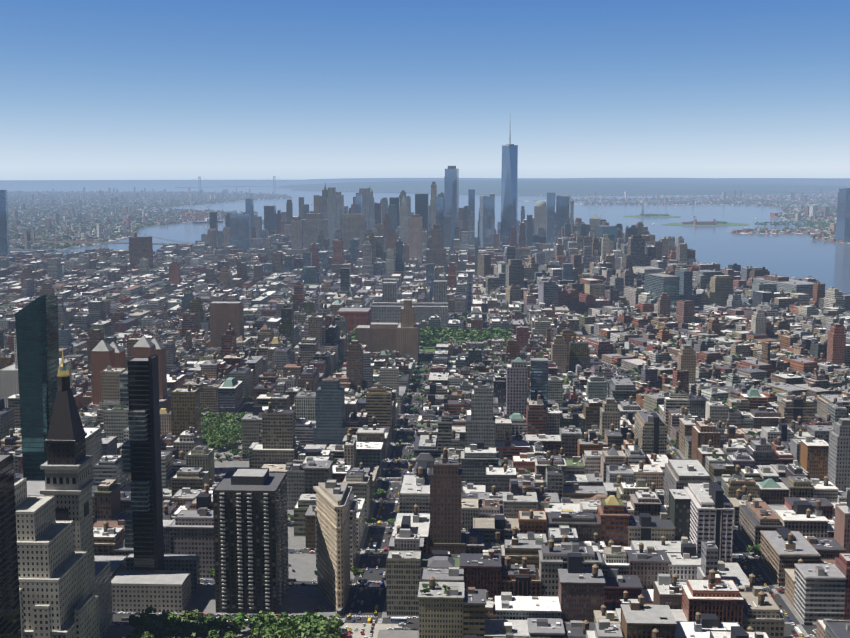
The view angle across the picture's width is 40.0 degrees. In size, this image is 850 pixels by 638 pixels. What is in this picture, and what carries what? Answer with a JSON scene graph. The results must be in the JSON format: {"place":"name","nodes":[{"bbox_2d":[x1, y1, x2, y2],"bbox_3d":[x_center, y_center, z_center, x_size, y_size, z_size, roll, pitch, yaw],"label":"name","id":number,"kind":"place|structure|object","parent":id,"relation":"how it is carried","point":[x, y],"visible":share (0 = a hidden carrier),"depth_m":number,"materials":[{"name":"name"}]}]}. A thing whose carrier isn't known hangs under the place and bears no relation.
{"place":"outdoors","nodes":[
{"label":"outdoors","id":0,"kind":"place"},
{"bbox_2d":[10,198,292,254],"bbox_3d":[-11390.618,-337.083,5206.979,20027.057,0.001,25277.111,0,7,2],"label":"buildings","id":1,"kind":"structure","parent":0,"point":[29,252],"depth_m":5563.52,"materials":[{"name":"grey concrete"}]},
{"bbox_2d":[0,180,849,293],"bbox_3d":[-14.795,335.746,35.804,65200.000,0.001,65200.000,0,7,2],"label":"sea water","id":2,"kind":"structure","parent":0,"point":[826,263],"depth_m":7333.99,"materials":[{"name":"blue liquid"}]},
{"bbox_2d":[0,0,849,179],"label":"sky","id":3,"kind":"structure","parent":0,"point":[90,89],"materials":[{"name":"blue"}]},
{"bbox_2d":[419,337,443,351],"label":"park ground","id":4,"kind":"structure","parent":0,"point":[430,348],"depth_m":2193.10,"materials":[{"name":"green plant"}]},
{"bbox_2d":[100,193,823,637],"bbox_3d":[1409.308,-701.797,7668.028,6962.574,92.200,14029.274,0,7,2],"label":"cars","id":5,"kind":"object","parent":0,"point":[352,629],"depth_m":986.72,"materials":[{"name":"metal"}]},
{"bbox_2d":[113,237,816,637],"bbox_3d":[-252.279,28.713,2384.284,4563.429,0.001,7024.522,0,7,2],"label":"street","id":6,"kind":"structure","parent":0,"point":[365,595],"depth_m":1039.63,"materials":[{"name":"grey asphalt"}]},
{"bbox_2d":[0,190,849,637],"bbox_3d":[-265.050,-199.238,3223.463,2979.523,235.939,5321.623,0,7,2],"label":"city buildings","id":7,"kind":"structure","parent":6,"relation":"on","point":[650,556],"depth_m":1369.96,"materials":[{"name":"grey concrete"}]},
{"bbox_2d":[0,133,849,637],"bbox_3d":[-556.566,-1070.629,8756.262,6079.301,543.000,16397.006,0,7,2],"label":"skyscrapers","id":8,"kind":"structure","parent":6,"relation":"on","point":[58,579],"depth_m":902.44,"materials":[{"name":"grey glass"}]},
{"bbox_2d":[7,194,849,637],"bbox_3d":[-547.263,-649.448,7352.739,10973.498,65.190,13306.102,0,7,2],"label":"trees","id":9,"kind":"object","parent":6,"relation":"on","point":[221,430],"visible":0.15,"depth_m":1483.27,"materials":[{"name":"green plant"}]},
{"bbox_2d":[102,282,816,637],"bbox_3d":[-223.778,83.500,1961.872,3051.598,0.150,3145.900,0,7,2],"label":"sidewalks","id":10,"kind":"structure","parent":6,"relation":"on","point":[296,602],"depth_m":938.01,"materials":[{"name":"grey concrete"}]},
{"bbox_2d":[276,178,849,196],"bbox_3d":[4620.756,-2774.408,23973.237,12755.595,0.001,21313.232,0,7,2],"label":"distant land","id":11,"kind":"structure","parent":0,"point":[827,183],"depth_m":16360.23,"materials":[{"name":"plant"}]},
{"bbox_2d":[7,183,849,251],"bbox_3d":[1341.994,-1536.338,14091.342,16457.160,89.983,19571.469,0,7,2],"label":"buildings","id":12,"kind":"structure","parent":11,"relation":"on","point":[802,198],"depth_m":9455.26,"materials":[{"name":"grey glass"}]},
{"bbox_2d":[624,215,680,217],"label":"island","id":13,"kind":"structure","parent":0,"point":[655,216],"depth_m":8045.52,"materials":[{"name":"green plant"}]},
{"bbox_2d":[518,195,849,243],"bbox_3d":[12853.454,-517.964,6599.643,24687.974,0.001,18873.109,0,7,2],"label":"buildings","id":14,"kind":"structure","parent":0,"point":[723,204],"depth_m":7890.01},
{"bbox_2d":[663,223,747,225],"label":"island","id":15,"kind":"structure","parent":0,"point":[727,224],"depth_m":6920.65,"materials":[{"name":"green plant"}]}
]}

